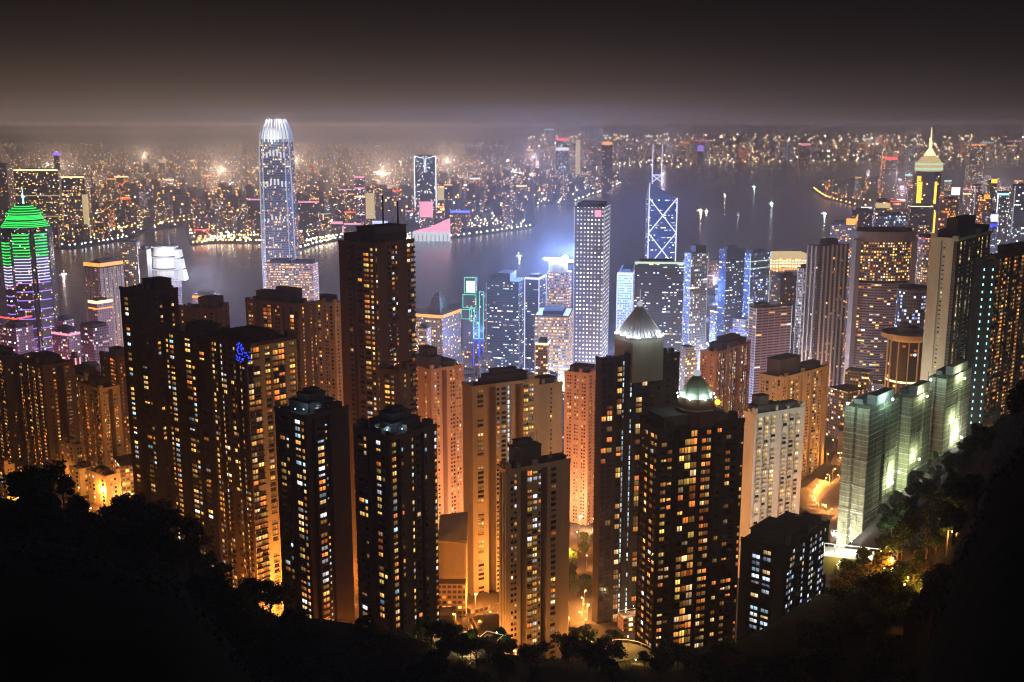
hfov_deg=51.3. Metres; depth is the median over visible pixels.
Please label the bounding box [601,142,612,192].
harbour tower
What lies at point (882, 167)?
harbour tower
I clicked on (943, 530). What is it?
tree
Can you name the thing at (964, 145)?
shore block
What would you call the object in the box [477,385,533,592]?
window
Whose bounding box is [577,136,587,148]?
shore block
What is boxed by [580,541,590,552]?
tree
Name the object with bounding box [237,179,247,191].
city block
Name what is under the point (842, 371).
district block
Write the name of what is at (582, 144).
shore block
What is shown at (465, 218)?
signed block
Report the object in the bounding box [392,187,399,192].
city block
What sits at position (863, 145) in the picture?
shore block
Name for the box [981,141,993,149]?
shore block
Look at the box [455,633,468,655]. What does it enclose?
tree
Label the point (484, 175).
city block
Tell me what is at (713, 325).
district block
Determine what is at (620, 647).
tree
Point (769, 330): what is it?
tower
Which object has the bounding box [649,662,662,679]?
tree
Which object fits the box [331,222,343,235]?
terminal block
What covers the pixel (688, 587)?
window
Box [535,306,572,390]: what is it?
tower
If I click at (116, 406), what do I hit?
window
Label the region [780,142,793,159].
shore block
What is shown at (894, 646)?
tree
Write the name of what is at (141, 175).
city block
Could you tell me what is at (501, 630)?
tree
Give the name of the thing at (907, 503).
tree
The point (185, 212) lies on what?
harbour block
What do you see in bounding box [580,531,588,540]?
tree
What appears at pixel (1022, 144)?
shore block
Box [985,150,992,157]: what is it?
shore block
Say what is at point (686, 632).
window
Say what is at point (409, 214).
harbour block
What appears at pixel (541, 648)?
tree
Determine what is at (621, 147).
shore block
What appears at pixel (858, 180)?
island block
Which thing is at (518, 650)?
tree
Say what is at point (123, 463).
district block
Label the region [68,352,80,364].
tower
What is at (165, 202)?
distant city
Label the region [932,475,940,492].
tree
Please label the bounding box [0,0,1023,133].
sky
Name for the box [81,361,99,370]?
district block
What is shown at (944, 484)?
tree
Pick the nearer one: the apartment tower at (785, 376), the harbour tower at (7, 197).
the apartment tower at (785, 376)
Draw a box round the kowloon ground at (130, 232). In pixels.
[0,145,1022,250]
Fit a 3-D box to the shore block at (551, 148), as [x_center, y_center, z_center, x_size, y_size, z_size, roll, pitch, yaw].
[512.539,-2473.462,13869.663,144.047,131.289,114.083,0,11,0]
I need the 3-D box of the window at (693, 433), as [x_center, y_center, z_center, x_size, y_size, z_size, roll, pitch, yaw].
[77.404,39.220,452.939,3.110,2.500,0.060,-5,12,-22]
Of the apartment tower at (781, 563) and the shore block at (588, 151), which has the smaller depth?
the apartment tower at (781, 563)
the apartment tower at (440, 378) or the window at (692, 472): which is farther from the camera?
the apartment tower at (440, 378)
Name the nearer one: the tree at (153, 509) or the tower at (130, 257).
the tree at (153, 509)
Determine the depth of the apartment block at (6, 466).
735.39 m
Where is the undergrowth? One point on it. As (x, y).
(260, 669)
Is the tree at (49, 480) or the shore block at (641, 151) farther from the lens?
the shore block at (641, 151)
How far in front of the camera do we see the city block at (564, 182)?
5974.18 m
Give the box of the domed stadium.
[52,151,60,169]
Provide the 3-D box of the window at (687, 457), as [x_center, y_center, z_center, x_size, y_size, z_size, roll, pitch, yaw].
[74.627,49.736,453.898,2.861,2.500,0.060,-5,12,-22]
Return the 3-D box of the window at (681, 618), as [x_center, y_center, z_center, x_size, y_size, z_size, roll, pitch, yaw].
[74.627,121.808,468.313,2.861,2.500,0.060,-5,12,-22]
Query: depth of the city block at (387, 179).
6324.04 m
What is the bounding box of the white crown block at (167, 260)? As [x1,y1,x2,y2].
[151,242,187,304]
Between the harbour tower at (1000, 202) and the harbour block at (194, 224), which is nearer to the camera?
the harbour tower at (1000, 202)
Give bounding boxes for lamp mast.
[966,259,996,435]
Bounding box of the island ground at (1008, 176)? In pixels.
[415,167,1023,363]
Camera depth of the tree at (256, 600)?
300.46 m
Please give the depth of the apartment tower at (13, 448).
853.60 m
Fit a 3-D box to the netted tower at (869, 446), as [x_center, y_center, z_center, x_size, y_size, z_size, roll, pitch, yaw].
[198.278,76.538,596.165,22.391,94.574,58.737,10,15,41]
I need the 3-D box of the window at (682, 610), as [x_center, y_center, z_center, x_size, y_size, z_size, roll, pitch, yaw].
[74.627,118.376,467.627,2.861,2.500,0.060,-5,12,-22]
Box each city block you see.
[87,170,97,187]
[90,180,95,193]
[96,186,102,201]
[106,176,114,196]
[110,189,121,209]
[114,176,127,194]
[138,173,145,183]
[139,186,153,205]
[163,177,173,185]
[181,170,188,177]
[192,197,203,204]
[201,174,211,186]
[202,169,210,173]
[206,176,212,190]
[210,169,219,182]
[210,182,218,194]
[210,196,220,208]
[221,171,230,183]
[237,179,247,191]
[244,184,253,196]
[248,180,254,193]
[296,175,305,190]
[300,172,308,180]
[308,164,317,180]
[324,165,333,180]
[324,191,327,203]
[350,191,354,208]
[362,166,368,174]
[381,170,390,177]
[384,176,390,184]
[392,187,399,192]
[393,192,404,196]
[464,181,470,199]
[470,177,479,189]
[482,172,485,179]
[495,178,502,185]
[496,185,505,199]
[514,201,522,208]
[516,185,526,190]
[522,181,532,200]
[543,180,550,192]
[563,181,573,190]
[582,171,592,185]
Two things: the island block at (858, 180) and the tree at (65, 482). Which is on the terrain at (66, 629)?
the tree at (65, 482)
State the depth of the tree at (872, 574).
312.74 m
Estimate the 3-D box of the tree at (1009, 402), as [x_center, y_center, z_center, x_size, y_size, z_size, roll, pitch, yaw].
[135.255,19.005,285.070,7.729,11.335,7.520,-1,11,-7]
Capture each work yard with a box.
[823,541,876,574]
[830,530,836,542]
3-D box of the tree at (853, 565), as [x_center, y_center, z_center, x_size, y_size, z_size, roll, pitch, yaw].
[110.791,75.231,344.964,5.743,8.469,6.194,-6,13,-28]
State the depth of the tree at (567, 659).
337.94 m
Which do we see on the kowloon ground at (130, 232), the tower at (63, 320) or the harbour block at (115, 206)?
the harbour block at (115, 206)
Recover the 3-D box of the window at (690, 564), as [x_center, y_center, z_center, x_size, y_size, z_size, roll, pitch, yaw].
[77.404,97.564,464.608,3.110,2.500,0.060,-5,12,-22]
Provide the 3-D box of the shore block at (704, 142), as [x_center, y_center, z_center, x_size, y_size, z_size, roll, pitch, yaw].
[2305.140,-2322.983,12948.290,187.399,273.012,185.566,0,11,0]
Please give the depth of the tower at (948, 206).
2498.72 m
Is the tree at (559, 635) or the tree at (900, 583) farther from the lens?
the tree at (559, 635)
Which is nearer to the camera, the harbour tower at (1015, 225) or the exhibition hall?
the harbour tower at (1015, 225)
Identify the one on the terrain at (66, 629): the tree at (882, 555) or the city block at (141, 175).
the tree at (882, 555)
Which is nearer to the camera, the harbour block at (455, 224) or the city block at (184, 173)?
the harbour block at (455, 224)
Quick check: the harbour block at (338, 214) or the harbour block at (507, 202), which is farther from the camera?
the harbour block at (507, 202)
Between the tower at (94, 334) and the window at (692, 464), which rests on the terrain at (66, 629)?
the tower at (94, 334)
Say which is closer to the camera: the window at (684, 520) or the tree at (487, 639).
the tree at (487, 639)
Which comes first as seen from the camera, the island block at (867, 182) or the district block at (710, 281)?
the district block at (710, 281)
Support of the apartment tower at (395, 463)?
on the terrain at (66, 629)
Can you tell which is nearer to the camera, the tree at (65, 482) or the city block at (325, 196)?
the tree at (65, 482)
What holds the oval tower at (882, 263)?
on the terrain at (66, 629)
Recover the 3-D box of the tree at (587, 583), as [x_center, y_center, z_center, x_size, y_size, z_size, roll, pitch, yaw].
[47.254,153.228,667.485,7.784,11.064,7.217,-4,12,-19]
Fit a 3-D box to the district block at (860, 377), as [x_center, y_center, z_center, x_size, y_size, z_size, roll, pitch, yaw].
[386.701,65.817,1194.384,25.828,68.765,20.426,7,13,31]
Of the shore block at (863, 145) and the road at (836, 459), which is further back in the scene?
the shore block at (863, 145)
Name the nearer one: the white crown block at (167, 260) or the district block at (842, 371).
the district block at (842, 371)
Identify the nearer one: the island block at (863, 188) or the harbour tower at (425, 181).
the harbour tower at (425, 181)
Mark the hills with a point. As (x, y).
(822, 154)
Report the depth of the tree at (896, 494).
582.53 m
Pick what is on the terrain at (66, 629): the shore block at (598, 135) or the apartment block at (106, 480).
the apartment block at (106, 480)
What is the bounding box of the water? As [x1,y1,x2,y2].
[0,134,1023,329]
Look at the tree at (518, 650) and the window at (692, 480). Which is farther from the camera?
the window at (692, 480)
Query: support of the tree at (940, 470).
on the terrain at (66, 629)
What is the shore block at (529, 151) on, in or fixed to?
on the hills
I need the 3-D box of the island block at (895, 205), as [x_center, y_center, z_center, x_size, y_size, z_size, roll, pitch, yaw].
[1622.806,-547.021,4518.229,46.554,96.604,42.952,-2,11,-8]
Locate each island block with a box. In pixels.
[824,180,832,196]
[837,186,846,197]
[853,190,861,198]
[854,177,861,189]
[861,186,866,192]
[864,177,869,189]
[890,200,903,211]
[896,208,907,220]
[898,185,906,205]
[904,173,911,187]
[906,182,913,208]
[944,180,951,190]
[958,203,965,214]
[962,187,970,199]
[962,193,970,210]
[964,181,975,187]
[983,175,991,193]
[1000,186,1009,190]
[1014,180,1022,183]
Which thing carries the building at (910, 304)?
on the terrain at (66, 629)
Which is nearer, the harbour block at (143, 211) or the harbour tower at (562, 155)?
the harbour block at (143, 211)
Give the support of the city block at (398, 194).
on the kowloon ground at (130, 232)
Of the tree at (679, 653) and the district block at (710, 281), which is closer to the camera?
the tree at (679, 653)
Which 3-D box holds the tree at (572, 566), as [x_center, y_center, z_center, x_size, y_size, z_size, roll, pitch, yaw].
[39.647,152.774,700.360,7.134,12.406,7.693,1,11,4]
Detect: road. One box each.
[568,601,588,639]
[800,478,833,514]
[831,454,841,464]
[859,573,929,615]
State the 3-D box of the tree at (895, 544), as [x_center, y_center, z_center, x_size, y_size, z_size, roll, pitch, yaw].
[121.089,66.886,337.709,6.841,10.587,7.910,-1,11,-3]
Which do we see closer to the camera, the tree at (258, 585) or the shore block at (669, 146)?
the tree at (258, 585)
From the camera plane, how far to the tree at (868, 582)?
310.85 m
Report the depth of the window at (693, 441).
453.57 m
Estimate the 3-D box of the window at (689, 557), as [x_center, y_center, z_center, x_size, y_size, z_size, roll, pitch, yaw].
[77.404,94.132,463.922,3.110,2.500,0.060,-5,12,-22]
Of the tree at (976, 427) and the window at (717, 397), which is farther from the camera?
the window at (717, 397)
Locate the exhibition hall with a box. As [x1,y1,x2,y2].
[770,251,806,270]
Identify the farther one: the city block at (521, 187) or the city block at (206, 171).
the city block at (206, 171)
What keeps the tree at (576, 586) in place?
on the terrain at (66, 629)
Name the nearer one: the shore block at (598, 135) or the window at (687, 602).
the window at (687, 602)
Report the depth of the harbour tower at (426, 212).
4131.88 m
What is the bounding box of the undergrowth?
[0,411,1023,681]
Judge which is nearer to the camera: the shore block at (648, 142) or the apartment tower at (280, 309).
the apartment tower at (280, 309)
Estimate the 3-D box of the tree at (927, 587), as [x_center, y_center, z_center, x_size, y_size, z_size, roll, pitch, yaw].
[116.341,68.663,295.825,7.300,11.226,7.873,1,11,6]
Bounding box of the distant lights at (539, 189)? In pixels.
[46,134,1015,241]
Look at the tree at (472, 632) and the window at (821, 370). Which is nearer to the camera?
the tree at (472, 632)
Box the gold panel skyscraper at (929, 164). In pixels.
[912,129,943,232]
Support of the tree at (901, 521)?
on the terrain at (66, 629)
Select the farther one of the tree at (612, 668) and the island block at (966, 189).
the island block at (966, 189)
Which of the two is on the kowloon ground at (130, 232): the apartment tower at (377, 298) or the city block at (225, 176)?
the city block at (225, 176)
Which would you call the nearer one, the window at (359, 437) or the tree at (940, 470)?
the window at (359, 437)
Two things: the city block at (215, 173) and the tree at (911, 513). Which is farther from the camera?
the city block at (215, 173)
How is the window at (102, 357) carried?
in the apartment tower at (112, 362)
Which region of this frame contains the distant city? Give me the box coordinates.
[0,136,1023,221]
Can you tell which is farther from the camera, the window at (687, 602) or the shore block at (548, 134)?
the shore block at (548, 134)
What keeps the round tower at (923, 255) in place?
on the terrain at (66, 629)
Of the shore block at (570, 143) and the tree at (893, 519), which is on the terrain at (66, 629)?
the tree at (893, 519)
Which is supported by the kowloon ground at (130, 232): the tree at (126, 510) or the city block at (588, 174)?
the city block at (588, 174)
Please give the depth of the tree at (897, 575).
307.80 m
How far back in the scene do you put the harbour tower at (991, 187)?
3573.80 m
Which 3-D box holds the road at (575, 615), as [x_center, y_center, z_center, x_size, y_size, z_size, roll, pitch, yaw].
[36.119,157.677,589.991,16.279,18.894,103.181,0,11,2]
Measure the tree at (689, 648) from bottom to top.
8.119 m
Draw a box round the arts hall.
[412,218,449,240]
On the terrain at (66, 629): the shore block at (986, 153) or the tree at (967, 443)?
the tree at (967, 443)
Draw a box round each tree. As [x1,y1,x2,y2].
[0,464,41,497]
[9,478,37,497]
[23,464,65,492]
[38,458,66,492]
[46,493,61,527]
[55,474,75,509]
[64,492,80,501]
[64,494,90,537]
[70,509,102,550]
[97,503,121,526]
[110,492,148,505]
[112,495,141,517]
[125,506,182,569]
[143,498,171,523]
[172,516,205,537]
[180,513,203,535]
[180,533,211,566]
[203,551,217,572]
[207,563,234,581]
[214,562,226,573]
[223,586,241,596]
[235,577,273,615]
[243,594,260,605]
[254,580,291,619]
[277,606,307,648]
[351,614,376,639]
[412,618,428,639]
[421,620,445,646]
[433,623,457,636]
[434,636,454,661]
[440,619,453,626]
[443,627,457,639]
[450,639,471,658]
[452,659,473,681]
[455,624,463,632]
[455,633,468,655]
[462,637,485,668]
[466,628,479,637]
[478,634,499,660]
[484,641,513,655]
[490,652,506,665]
[494,626,511,637]
[506,638,517,658]
[516,645,525,664]
[520,642,540,666]
[521,641,550,667]
[552,631,572,665]
[559,648,575,667]
[560,630,582,668]
[568,627,576,632]
[569,549,577,560]
[569,555,577,564]
[569,564,577,574]
[569,567,576,579]
[569,578,579,593]
[571,582,579,596]
[576,623,591,637]
[576,630,606,674]
[576,648,590,676]
[578,543,586,556]
[578,573,590,589]
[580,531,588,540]
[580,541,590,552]
[580,543,586,556]
[581,578,591,591]
[582,629,598,640]
[587,647,618,677]
[599,635,627,659]
[601,659,627,681]
[605,629,625,640]
[637,650,652,672]
[648,646,670,679]
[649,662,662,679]
[655,642,675,671]
[657,639,683,668]
[673,648,681,670]
[682,645,697,653]
[825,584,858,604]
[829,578,850,586]
[839,564,856,580]
[840,558,852,572]
[842,569,866,589]
[845,560,862,571]
[855,545,872,564]
[858,574,885,607]
[860,559,887,574]
[865,623,909,663]
[867,573,879,587]
[869,595,906,629]
[871,548,895,566]
[873,534,892,549]
[874,585,899,616]
[876,520,891,534]
[876,570,910,581]
[877,504,889,514]
[877,571,903,584]
[879,513,891,535]
[882,515,899,535]
[882,565,898,571]
[885,538,905,560]
[887,494,895,508]
[887,509,903,516]
[887,561,911,575]
[887,578,909,601]
[887,585,917,606]
[890,498,900,508]
[891,523,912,559]
[892,491,903,498]
[893,606,918,635]
[896,519,907,545]
[897,496,915,514]
[903,584,919,593]
[904,481,928,506]
[904,507,918,520]
[904,520,921,546]
[906,568,918,583]
[907,470,919,482]
[907,561,930,577]
[908,569,923,586]
[911,550,925,561]
[913,471,924,480]
[915,579,922,588]
[916,510,934,534]
[918,536,932,557]
[919,507,936,535]
[920,490,940,519]
[921,570,938,591]
[922,478,937,492]
[924,562,950,591]
[925,530,941,553]
[927,467,934,475]
[929,451,938,466]
[930,494,944,528]
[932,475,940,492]
[932,508,941,519]
[934,465,945,476]
[935,519,955,548]
[939,478,953,493]
[939,504,966,545]
[940,511,966,546]
[941,457,956,472]
[941,490,966,537]
[942,451,952,458]
[946,471,959,479]
[949,451,971,471]
[950,477,980,520]
[956,436,980,471]
[970,422,993,453]
[983,409,1000,425]
[1006,379,1023,439]
[1006,396,1023,427]
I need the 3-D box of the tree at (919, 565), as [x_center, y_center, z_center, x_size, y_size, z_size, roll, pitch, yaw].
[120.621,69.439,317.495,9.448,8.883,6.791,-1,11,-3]
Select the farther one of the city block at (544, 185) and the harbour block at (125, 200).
the city block at (544, 185)
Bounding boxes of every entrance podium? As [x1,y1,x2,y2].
[605,636,653,662]
[617,606,634,630]
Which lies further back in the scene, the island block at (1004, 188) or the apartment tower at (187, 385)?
the island block at (1004, 188)
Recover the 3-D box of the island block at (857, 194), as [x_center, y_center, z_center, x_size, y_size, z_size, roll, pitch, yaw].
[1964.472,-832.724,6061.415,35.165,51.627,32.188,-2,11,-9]
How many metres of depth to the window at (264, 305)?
792.74 m
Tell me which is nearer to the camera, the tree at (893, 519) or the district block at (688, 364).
the tree at (893, 519)
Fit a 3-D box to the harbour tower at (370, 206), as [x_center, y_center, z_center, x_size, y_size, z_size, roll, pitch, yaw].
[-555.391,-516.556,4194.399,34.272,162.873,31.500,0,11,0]
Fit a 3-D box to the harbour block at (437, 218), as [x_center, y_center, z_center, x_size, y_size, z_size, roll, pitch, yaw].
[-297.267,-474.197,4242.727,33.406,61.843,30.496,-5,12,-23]
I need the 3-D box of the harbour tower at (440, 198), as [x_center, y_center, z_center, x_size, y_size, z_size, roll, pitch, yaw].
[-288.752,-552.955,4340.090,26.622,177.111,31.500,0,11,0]
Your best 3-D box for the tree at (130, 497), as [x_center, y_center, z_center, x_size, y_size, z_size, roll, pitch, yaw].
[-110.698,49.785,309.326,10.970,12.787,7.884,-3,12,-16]
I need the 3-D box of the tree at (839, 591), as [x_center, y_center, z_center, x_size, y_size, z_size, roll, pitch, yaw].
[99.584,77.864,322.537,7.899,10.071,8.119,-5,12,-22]
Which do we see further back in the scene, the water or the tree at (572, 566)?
the water
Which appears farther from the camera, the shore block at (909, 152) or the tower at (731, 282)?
the shore block at (909, 152)
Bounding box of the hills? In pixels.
[0,142,1022,160]
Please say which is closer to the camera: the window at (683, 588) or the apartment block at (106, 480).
the window at (683, 588)
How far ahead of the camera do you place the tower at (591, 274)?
1469.78 m
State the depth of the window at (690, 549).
463.08 m
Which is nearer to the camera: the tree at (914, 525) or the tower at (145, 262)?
the tree at (914, 525)
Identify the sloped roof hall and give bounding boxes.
[438,512,467,616]
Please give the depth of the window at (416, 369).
779.31 m
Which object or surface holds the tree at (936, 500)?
on the terrain at (66, 629)
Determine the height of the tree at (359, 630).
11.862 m
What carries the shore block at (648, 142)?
on the hills
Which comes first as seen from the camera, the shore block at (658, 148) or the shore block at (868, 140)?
the shore block at (658, 148)
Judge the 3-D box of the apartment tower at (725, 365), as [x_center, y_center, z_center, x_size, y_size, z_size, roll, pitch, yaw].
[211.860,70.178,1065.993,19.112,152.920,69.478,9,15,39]
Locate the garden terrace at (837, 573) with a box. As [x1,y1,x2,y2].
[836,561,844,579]
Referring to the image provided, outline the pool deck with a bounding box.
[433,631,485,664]
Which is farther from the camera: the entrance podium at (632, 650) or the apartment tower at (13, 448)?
the apartment tower at (13, 448)
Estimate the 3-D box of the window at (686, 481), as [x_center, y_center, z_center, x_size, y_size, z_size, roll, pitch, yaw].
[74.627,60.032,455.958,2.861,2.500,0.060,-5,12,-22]
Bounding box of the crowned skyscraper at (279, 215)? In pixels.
[259,119,299,288]
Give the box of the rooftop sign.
[235,342,250,361]
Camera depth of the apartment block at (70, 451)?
828.65 m
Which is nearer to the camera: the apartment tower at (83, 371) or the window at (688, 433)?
the window at (688, 433)
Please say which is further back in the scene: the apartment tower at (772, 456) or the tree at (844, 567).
the apartment tower at (772, 456)
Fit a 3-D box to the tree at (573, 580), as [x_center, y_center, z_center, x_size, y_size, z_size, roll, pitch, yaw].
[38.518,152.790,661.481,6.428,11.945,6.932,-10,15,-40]
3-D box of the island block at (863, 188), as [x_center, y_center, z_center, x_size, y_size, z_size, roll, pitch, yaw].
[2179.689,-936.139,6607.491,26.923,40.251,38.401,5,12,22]
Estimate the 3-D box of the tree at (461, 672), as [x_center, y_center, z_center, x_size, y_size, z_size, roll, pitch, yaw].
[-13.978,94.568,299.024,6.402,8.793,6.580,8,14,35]
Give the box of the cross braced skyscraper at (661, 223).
[644,144,677,260]
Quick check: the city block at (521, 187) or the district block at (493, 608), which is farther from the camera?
the city block at (521, 187)
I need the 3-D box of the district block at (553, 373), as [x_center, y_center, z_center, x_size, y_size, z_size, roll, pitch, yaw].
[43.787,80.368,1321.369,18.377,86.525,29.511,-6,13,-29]
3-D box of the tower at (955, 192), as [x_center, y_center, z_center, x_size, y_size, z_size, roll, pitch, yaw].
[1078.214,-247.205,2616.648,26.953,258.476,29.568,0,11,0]
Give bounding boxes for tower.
[0,163,15,216]
[0,315,34,353]
[0,344,27,471]
[1,190,59,351]
[13,168,64,235]
[18,350,80,469]
[51,325,82,361]
[54,315,73,328]
[61,176,93,236]
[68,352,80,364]
[74,363,100,442]
[76,374,124,470]
[79,320,109,371]
[82,193,90,237]
[83,257,124,346]
[88,297,115,346]
[99,346,131,454]
[119,272,179,530]
[121,240,139,286]
[138,246,152,282]
[160,319,230,567]
[179,294,229,327]
[192,291,218,303]
[207,324,297,616]
[245,286,316,390]
[247,199,260,230]
[265,258,318,301]
[274,386,354,623]
[298,201,320,231]
[310,293,343,405]
[338,195,417,595]
[352,402,438,640]
[354,176,365,224]
[365,189,375,224]
[414,155,436,223]
[416,286,460,363]
[416,344,463,527]
[418,322,430,348]
[419,199,432,228]
[437,183,444,220]
[444,184,452,219]
[461,277,486,373]
[462,365,538,594]
[486,270,523,368]
[497,429,570,658]
[524,273,546,373]
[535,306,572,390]
[535,337,550,374]
[535,371,562,455]
[543,256,572,307]
[555,138,568,180]
[564,362,595,525]
[573,200,610,365]
[575,139,579,174]
[592,289,679,623]
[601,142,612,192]
[616,264,633,330]
[633,258,683,351]
[635,351,744,650]
[682,244,708,369]
[696,145,702,173]
[700,333,750,417]
[716,245,744,336]
[736,511,829,641]
[738,393,805,577]
[742,248,770,317]
[748,301,792,402]
[759,353,829,479]
[770,272,796,352]
[793,264,805,361]
[797,143,810,175]
[801,238,848,386]
[830,220,845,243]
[836,387,899,547]
[843,227,916,383]
[844,215,857,333]
[851,208,872,228]
[872,212,907,226]
[874,198,889,214]
[878,154,885,197]
[881,322,923,393]
[882,156,897,199]
[892,380,933,494]
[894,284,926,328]
[907,204,932,283]
[915,234,930,284]
[920,212,992,380]
[927,360,971,459]
[937,196,956,232]
[951,187,959,215]
[965,144,985,185]
[969,184,982,222]
[977,194,989,223]
[983,241,1023,419]
[985,210,998,253]
[986,179,996,209]
[992,191,1008,252]
[1005,184,1023,243]
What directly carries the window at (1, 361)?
in the apartment tower at (13, 448)
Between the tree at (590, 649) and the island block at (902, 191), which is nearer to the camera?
the tree at (590, 649)
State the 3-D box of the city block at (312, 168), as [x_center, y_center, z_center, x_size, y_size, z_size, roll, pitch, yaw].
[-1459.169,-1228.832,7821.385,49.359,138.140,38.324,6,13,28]
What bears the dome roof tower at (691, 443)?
on the terrain at (66, 629)
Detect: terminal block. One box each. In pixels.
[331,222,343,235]
[344,223,362,231]
[372,221,387,223]
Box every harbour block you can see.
[0,217,5,234]
[49,224,60,247]
[74,224,90,242]
[94,213,108,238]
[101,208,115,228]
[106,202,119,216]
[108,215,110,236]
[120,195,130,209]
[125,206,134,221]
[137,206,149,224]
[142,217,154,228]
[180,208,191,216]
[187,219,199,228]
[192,205,200,220]
[194,228,209,240]
[196,197,205,213]
[203,211,208,226]
[208,208,220,238]
[215,198,222,204]
[219,204,227,229]
[221,206,236,232]
[236,214,244,222]
[240,219,254,231]
[296,192,303,200]
[298,212,299,245]
[300,232,303,244]
[311,196,318,200]
[318,212,331,237]
[325,203,330,211]
[329,206,336,221]
[333,207,344,224]
[338,186,350,207]
[344,207,355,222]
[392,198,396,215]
[405,210,412,219]
[411,200,414,213]
[433,214,441,224]
[448,214,460,234]
[481,202,483,213]
[502,200,513,220]
[504,205,511,227]
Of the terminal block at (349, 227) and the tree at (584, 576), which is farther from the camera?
the terminal block at (349, 227)
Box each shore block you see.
[526,148,532,158]
[544,129,553,144]
[546,146,554,155]
[558,129,567,137]
[563,137,572,149]
[569,150,575,159]
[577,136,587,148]
[580,128,588,142]
[580,140,585,149]
[580,149,590,160]
[588,139,593,145]
[593,151,600,161]
[594,128,602,148]
[617,140,626,161]
[635,150,647,160]
[640,138,645,148]
[646,135,651,150]
[652,140,658,147]
[655,144,666,156]
[665,142,673,152]
[678,142,689,161]
[684,135,690,145]
[689,146,694,159]
[690,154,695,161]
[694,138,709,160]
[738,147,748,160]
[779,136,786,151]
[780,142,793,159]
[793,144,798,154]
[840,140,848,157]
[858,143,867,154]
[862,137,871,147]
[867,146,879,156]
[875,137,889,150]
[889,146,895,152]
[898,146,904,151]
[905,146,914,158]
[917,137,924,150]
[960,142,972,156]
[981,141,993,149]
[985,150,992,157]
[1006,140,1021,154]
[1006,145,1016,155]
[1015,139,1023,153]
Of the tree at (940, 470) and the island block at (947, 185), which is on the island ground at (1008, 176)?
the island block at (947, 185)
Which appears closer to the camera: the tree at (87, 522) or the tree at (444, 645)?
the tree at (87, 522)
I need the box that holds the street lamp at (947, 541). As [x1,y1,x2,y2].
[945,530,952,557]
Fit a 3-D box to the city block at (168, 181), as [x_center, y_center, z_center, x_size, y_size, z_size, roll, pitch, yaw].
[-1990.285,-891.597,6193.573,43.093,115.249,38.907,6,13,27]
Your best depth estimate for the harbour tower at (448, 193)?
4272.60 m
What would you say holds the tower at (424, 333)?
on the terrain at (66, 629)
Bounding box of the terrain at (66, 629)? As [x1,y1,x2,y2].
[0,411,1023,681]
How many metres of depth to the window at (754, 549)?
471.29 m
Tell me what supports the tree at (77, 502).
on the terrain at (66, 629)
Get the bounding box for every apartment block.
[0,457,15,499]
[58,436,82,476]
[69,460,95,495]
[86,465,121,506]
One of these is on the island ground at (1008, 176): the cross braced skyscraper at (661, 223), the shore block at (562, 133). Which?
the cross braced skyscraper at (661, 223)
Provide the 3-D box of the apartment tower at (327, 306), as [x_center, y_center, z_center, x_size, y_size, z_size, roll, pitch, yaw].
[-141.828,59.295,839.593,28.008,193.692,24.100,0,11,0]
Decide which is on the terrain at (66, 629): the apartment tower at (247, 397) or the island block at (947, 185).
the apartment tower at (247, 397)
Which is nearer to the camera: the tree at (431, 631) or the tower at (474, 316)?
the tree at (431, 631)
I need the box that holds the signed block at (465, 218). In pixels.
[451,210,469,227]
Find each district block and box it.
[0,316,8,344]
[19,351,33,357]
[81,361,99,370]
[113,454,133,494]
[439,606,465,631]
[439,615,456,625]
[464,368,480,382]
[467,592,498,613]
[468,613,498,629]
[478,352,493,375]
[478,622,498,636]
[485,603,498,614]
[550,370,557,380]
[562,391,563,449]
[679,344,696,393]
[707,274,712,287]
[708,259,718,283]
[709,309,716,341]
[715,287,717,302]
[730,317,748,341]
[825,384,866,437]
[835,425,842,439]
[837,424,843,453]
[840,357,843,384]
[842,334,845,357]
[844,367,872,392]
[872,380,883,391]
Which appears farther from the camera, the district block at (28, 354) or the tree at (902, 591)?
the district block at (28, 354)
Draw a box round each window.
[0,361,27,471]
[19,362,74,467]
[62,446,81,473]
[79,386,120,470]
[89,478,116,505]
[102,357,130,453]
[126,293,174,530]
[165,334,215,557]
[181,310,227,326]
[211,342,295,616]
[248,303,313,389]
[279,415,332,617]
[314,305,340,399]
[347,243,415,575]
[357,431,438,638]
[416,369,461,517]
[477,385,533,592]
[511,467,555,658]
[550,388,551,453]
[567,373,595,524]
[598,358,675,623]
[637,426,743,648]
[679,608,684,613]
[679,615,684,621]
[680,585,685,591]
[681,555,686,561]
[682,517,687,522]
[684,455,689,460]
[684,463,689,468]
[684,478,689,484]
[684,621,690,627]
[684,629,690,634]
[684,636,689,642]
[685,439,690,444]
[685,447,690,452]
[685,599,691,605]
[685,614,690,619]
[686,569,692,575]
[686,584,691,590]
[686,592,691,597]
[687,547,692,552]
[687,554,692,560]
[687,562,692,567]
[688,516,694,521]
[688,531,693,537]
[689,477,695,483]
[689,485,695,491]
[689,493,694,498]
[689,501,694,506]
[690,462,695,467]
[690,470,695,475]
[691,430,697,436]
[691,438,696,443]
[691,446,696,451]
[702,345,749,417]
[749,528,825,633]
[753,412,799,524]
[761,370,821,477]
[762,569,769,574]
[763,550,770,555]
[934,235,990,371]
[983,256,1023,415]
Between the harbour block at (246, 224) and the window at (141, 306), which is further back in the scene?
the harbour block at (246, 224)
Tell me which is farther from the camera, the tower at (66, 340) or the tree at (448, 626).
the tower at (66, 340)
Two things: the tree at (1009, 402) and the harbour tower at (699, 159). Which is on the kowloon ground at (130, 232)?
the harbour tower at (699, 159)
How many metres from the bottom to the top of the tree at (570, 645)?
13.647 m

